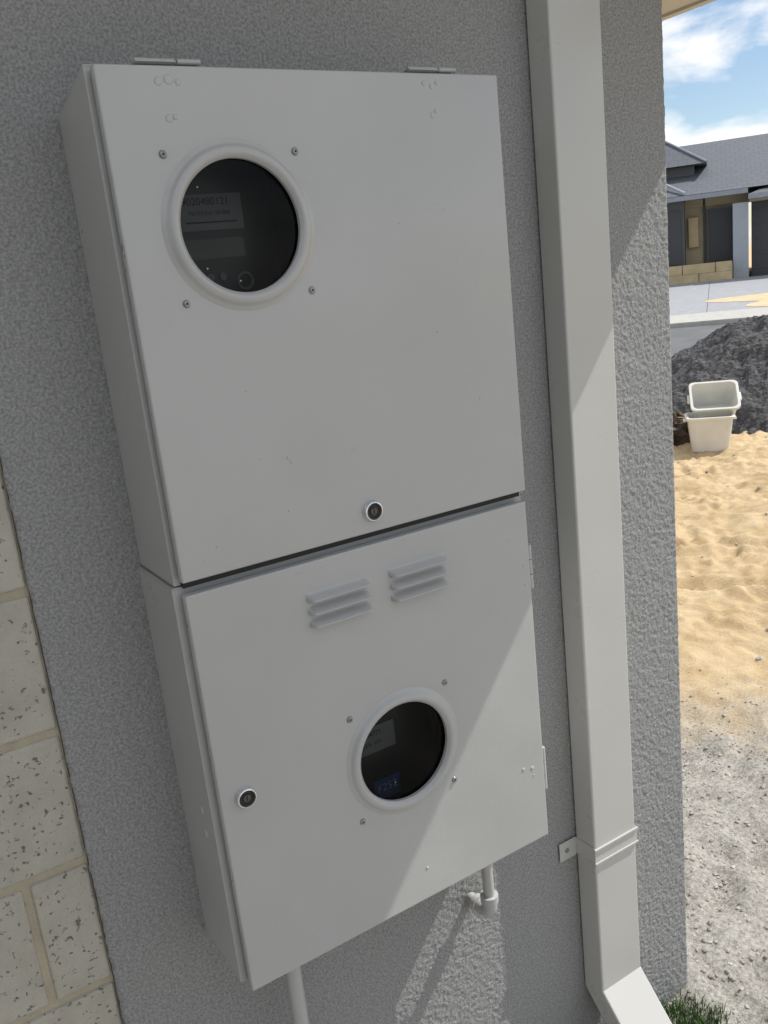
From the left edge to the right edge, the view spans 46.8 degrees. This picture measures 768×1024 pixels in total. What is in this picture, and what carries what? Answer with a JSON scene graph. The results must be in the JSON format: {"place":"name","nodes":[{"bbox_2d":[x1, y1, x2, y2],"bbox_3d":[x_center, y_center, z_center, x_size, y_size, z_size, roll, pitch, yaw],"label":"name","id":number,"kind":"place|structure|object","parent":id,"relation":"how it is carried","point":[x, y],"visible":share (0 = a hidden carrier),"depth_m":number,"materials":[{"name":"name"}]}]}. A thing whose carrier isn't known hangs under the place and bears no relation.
{"place":"outdoors","nodes":[
{"label":"outdoors","id":0,"kind":"place"},
{"bbox_2d":[526,0,671,1023],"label":"downpipe","id":1,"kind":"object","parent":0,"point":[565,57],"visible":1,"depth_m":1.71,"materials":[{"name":"metal"}]},
{"bbox_2d":[669,281,709,315],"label":"driveway","id":2,"kind":"structure","parent":0,"point":[688,298],"depth_m":23.64,"materials":[{"name":"grey concrete"}]},
{"bbox_2d":[659,986,737,1023],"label":"grass","id":3,"kind":"structure","parent":0,"point":[701,1019],"depth_m":2.16,"materials":[{"name":"green plant"}]},
{"bbox_2d":[670,323,731,356],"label":"road","id":4,"kind":"structure","parent":0,"point":[684,337],"depth_m":16.64,"materials":[{"name":"grey asphalt"}]},
{"bbox_2d":[662,0,767,243],"label":"sky","id":5,"kind":"structure","parent":0,"point":[715,54],"materials":[{"name":"blue"}]},
{"bbox_2d":[664,244,767,1023],"bbox_3d":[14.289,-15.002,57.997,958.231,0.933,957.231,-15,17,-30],"label":"ground","id":6,"kind":"structure","parent":0,"point":[723,592],"depth_m":3.61,"materials":[{"name":"beige sand"}]},
{"bbox_2d":[0,463,122,1023],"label":"mortar bed","id":7,"kind":"object","parent":6,"relation":"on","point":[24,887],"depth_m":1.34,"materials":[{"name":"beige concrete"}]},
{"bbox_2d":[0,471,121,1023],"bbox_3d":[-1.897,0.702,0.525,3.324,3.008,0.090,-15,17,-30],"label":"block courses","id":8,"kind":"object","parent":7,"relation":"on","point":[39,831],"visible":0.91,"depth_m":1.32,"materials":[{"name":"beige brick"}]},
{"bbox_2d":[0,456,124,1023],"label":"joint","id":9,"kind":"object","parent":6,"relation":"on","point":[32,604],"depth_m":1.31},
{"bbox_2d":[59,57,547,990],"bbox_3d":[-0.057,0.022,1.394,0.622,1.304,0.183,-15,17,-30],"label":"meter box","id":10,"kind":"object","parent":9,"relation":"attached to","point":[299,283],"visible":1,"depth_m":1.29,"materials":[{"name":"paint"}]},
{"bbox_2d":[285,966,309,1023],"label":"electrical conduit","id":11,"kind":"object","parent":10,"relation":"attached to","point":[296,993],"depth_m":1.49,"materials":[{"name":"paint"}]},
{"bbox_2d":[90,64,524,583],"bbox_3d":[-0.054,-0.278,1.258,0.600,0.638,0.015,-15,17,-30],"label":"upper door","id":12,"kind":"structure","parent":10,"relation":"in","point":[354,380],"depth_m":1.24,"materials":[{"name":"paint"}]},
{"bbox_2d":[182,500,547,990],"bbox_3d":[0.015,0.353,1.420,0.598,0.637,0.015,-15,17,-30],"label":"lower door","id":13,"kind":"structure","parent":10,"relation":"in","point":[275,694],"depth_m":1.38,"materials":[{"name":"paint"}]},
{"bbox_2d":[0,0,687,1023],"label":"stucco wall face","id":14,"kind":"object","parent":9,"relation":"attached to","point":[446,956],"visible":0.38,"depth_m":1.47},
{"bbox_2d":[466,864,498,917],"bbox_3d":[0.183,0.684,1.738,0.036,0.240,0.094,-15,17,-30],"label":"gas pipe","id":15,"kind":"object","parent":9,"relation":"attached to","point":[484,902],"visible":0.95,"depth_m":1.72,"materials":[{"name":"metal"}]},
{"bbox_2d":[661,0,698,14],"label":"side soffit","id":16,"kind":"structure","parent":9,"relation":"attached to","point":[668,6],"depth_m":1.90,"materials":[{"name":"paint"}]},
{"bbox_2d":[667,201,685,266],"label":"grey bay wall","id":17,"kind":"structure","parent":6,"relation":"on","point":[676,206],"depth_m":28.93,"materials":[{"name":"grey paint"}]},
{"bbox_2d":[669,210,681,265],"bbox_3d":[9.523,-8.933,28.997,0.350,1.700,0.050,-1,15,21],"label":"bay panel","id":18,"kind":"object","parent":17,"relation":"attached to","point":[675,240],"visible":1,"depth_m":28.98,"materials":[{"name":"grey metal"}]},
{"bbox_2d":[672,411,689,445],"bbox_3d":[2.796,-0.772,8.700,0.492,0.464,0.572,-15,17,-30],"label":"rubbish bag","id":19,"kind":"object","parent":6,"relation":"on","point":[681,433],"visible":0.3,"depth_m":8.51,"materials":[{"name":"black plastic"}]},
{"bbox_2d":[675,412,684,419],"bbox_3d":[2.905,-0.967,8.790,0.403,0.096,0.268,-15,17,-30],"label":"cardboard scrap","id":20,"kind":"object","parent":19,"relation":"on","point":[680,415],"visible":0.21,"depth_m":8.71,"materials":[{"name":"brown cardboard"}]},
{"bbox_2d":[669,260,731,284],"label":"limestone blocks","id":21,"kind":"structure","parent":6,"relation":"on","point":[702,272],"depth_m":28.41,"materials":[{"name":"beige stone"}]},
{"bbox_2d":[682,262,732,277],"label":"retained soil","id":22,"kind":"structure","parent":6,"relation":"on","point":[715,269],"depth_m":28.47,"materials":[{"name":"brown soil"}]},
{"bbox_2d":[707,206,731,262],"bbox_3d":[10.960,-9.028,29.011,0.770,1.770,0.080,-1,15,21],"label":"metal fence","id":23,"kind":"object","parent":22,"relation":"on","point":[719,222],"visible":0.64,"depth_m":28.99,"materials":[{"name":"grey metal"}]},
{"bbox_2d":[683,412,736,452],"bbox_3d":[3.021,-0.741,8.239,0.460,0.330,0.364,-2,15,15],"label":"plastic tub","id":24,"kind":"object","parent":6,"relation":"on","point":[710,434],"visible":0.88,"depth_m":8.10,"materials":[{"name":"white plastic"}]},
{"bbox_2d":[687,380,741,417],"bbox_3d":[3.088,-0.992,8.323,0.471,0.300,0.364,-2,53,15],"label":"plastic tub","id":25,"kind":"object","parent":24,"relation":"on","point":[721,398],"visible":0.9,"depth_m":8.33,"materials":[{"name":"white plastic"}]},
{"bbox_2d":[685,201,747,264],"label":"cream wall","id":26,"kind":"structure","parent":6,"relation":"on","point":[694,255],"depth_m":29.50,"materials":[{"name":"paint"}]},
{"bbox_2d":[688,217,698,247],"bbox_3d":[10.259,-9.258,29.439,0.320,0.950,0.180,-1,15,21],"label":"wall meter box","id":27,"kind":"object","parent":26,"relation":"attached to","point":[693,231],"visible":1,"depth_m":29.36,"materials":[{"name":"metal"}]},
{"bbox_2d":[703,199,705,262],"bbox_3d":[10.593,-9.249,29.360,0.080,2.100,0.100,-1,15,21],"label":"wall downpipe","id":28,"kind":"object","parent":26,"relation":"attached to","point":[704,234],"depth_m":29.32,"materials":[{"name":"grey metal"}]},
{"bbox_2d":[685,192,749,208],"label":"cream upper beam","id":29,"kind":"structure","parent":26,"relation":"attached to","point":[720,200],"depth_m":28.94,"materials":[{"name":"paint"}]},
{"bbox_2d":[670,314,766,327],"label":"kerb","id":30,"kind":"structure","parent":6,"relation":"on","point":[704,322],"depth_m":17.77,"materials":[{"name":"concrete"}]},
{"bbox_2d":[670,307,767,321],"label":"footpath","id":31,"kind":"structure","parent":6,"relation":"on","point":[720,314],"depth_m":19.10,"materials":[{"name":"concrete"}]},
{"bbox_2d":[671,314,767,434],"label":"gravel pile","id":32,"kind":"object","parent":6,"relation":"on","point":[737,351],"visible":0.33,"depth_m":9.51,"materials":[{"name":"grey gravel"}]},
{"bbox_2d":[675,436,767,696],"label":"scattered stones","id":33,"kind":"object","parent":6,"relation":"on","point":[759,658],"visible":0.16,"depth_m":5.44,"materials":[{"name":"stone"}]},
{"bbox_2d":[705,293,767,306],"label":"sand verge","id":34,"kind":"structure","parent":6,"relation":"on","point":[761,299],"depth_m":21.57,"materials":[{"name":"beige sand"}]},
{"bbox_2d":[707,291,767,311],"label":"verge","id":35,"kind":"structure","parent":6,"relation":"on","point":[721,306],"depth_m":20.83,"materials":[{"name":"grey concrete"}]},
{"bbox_2d":[680,663,767,1023],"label":"gravel","id":36,"kind":"structure","parent":0,"point":[730,976],"depth_m":2.63,"materials":[{"name":"grey gravel"}]},
{"bbox_2d":[709,275,767,295],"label":"driveway","id":37,"kind":"structure","parent":0,"point":[739,285],"depth_m":25.36,"materials":[{"name":"grey concrete"}]},
{"bbox_2d":[732,202,748,277],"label":"garage pier","id":38,"kind":"structure","parent":0,"point":[740,213],"depth_m":28.12,"materials":[{"name":"grey paint"}]},
{"bbox_2d":[747,186,767,195],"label":"garage hip roof","id":39,"kind":"structure","parent":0,"point":[764,189],"depth_m":27.30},
{"bbox_2d":[748,192,767,198],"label":"garage gutter","id":40,"kind":"object","parent":39,"relation":"attached to","point":[757,195],"visible":1,"depth_m":27.19,"materials":[{"name":"grey metal"}]},
{"bbox_2d":[748,197,767,201],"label":"garage lintel","id":41,"kind":"structure","parent":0,"point":[757,199],"depth_m":27.93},
{"bbox_2d":[751,200,767,275],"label":"garage door","id":42,"kind":"structure","parent":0,"point":[760,231],"depth_m":28.37,"materials":[{"name":"grey metal"}]},
{"bbox_3d":[17.738,-9.608,29.287,0.580,2.900,6.000,-1,15,21],"label":"garage","id":43,"kind":"object","parent":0,"visible":0},
{"bbox_2d":[666,133,767,197],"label":"hip roof","id":44,"kind":"structure","parent":43,"relation":"on","point":[737,163],"depth_m":29.59,"materials":[{"name":"tile"}]},
{"bbox_2d":[667,184,685,194],"bbox_3d":[9.351,-10.517,28.809,0.080,0.595,1.429,-10,15,-13],"label":"valley flashing","id":45,"kind":"object","parent":44,"relation":"on","point":[676,189],"visible":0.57,"depth_m":28.57,"materials":[{"name":"silver metal"}]},
{"bbox_2d":[666,166,694,178],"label":"wing wall","id":46,"kind":"structure","parent":44,"relation":"on","point":[680,171],"depth_m":29.89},
{"bbox_2d":[665,143,706,168],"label":"wing hip roof","id":47,"kind":"structure","parent":46,"relation":"on","point":[676,158],"depth_m":29.79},
{"bbox_2d":[665,141,706,161],"bbox_3d":[10.046,-12.329,30.141,0.070,1.263,2.506,-12,15,-21],"label":"wing hip cap","id":48,"kind":"object","parent":47,"relation":"on","point":[686,151],"visible":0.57,"depth_m":29.89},
{"bbox_2d":[667,188,747,202],"bbox_3d":[7.628,-9.924,28.901,7.800,0.140,0.130,-1,15,21],"label":"gutter","id":49,"kind":"object","parent":44,"relation":"attached to","point":[708,195],"visible":0.36,"depth_m":27.88,"materials":[{"name":"paint"}]},
{"bbox_3d":[-1.906,-0.644,5.743,0.238,3.003,8.769,-15,17,-30],"label":"side wall","id":50,"kind":"object","parent":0,"visible":0},
{"bbox_3d":[-3.695,-2.199,3.777,5.220,1.010,9.660,-15,17,-30],"label":"tiled roof","id":51,"kind":"object","parent":50,"relation":"on","visible":0},
{"bbox_2d":[662,0,715,20],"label":"side fascia","id":52,"kind":"structure","parent":51,"relation":"attached to","point":[684,9],"depth_m":1.92,"materials":[{"name":"paint"}]}
]}

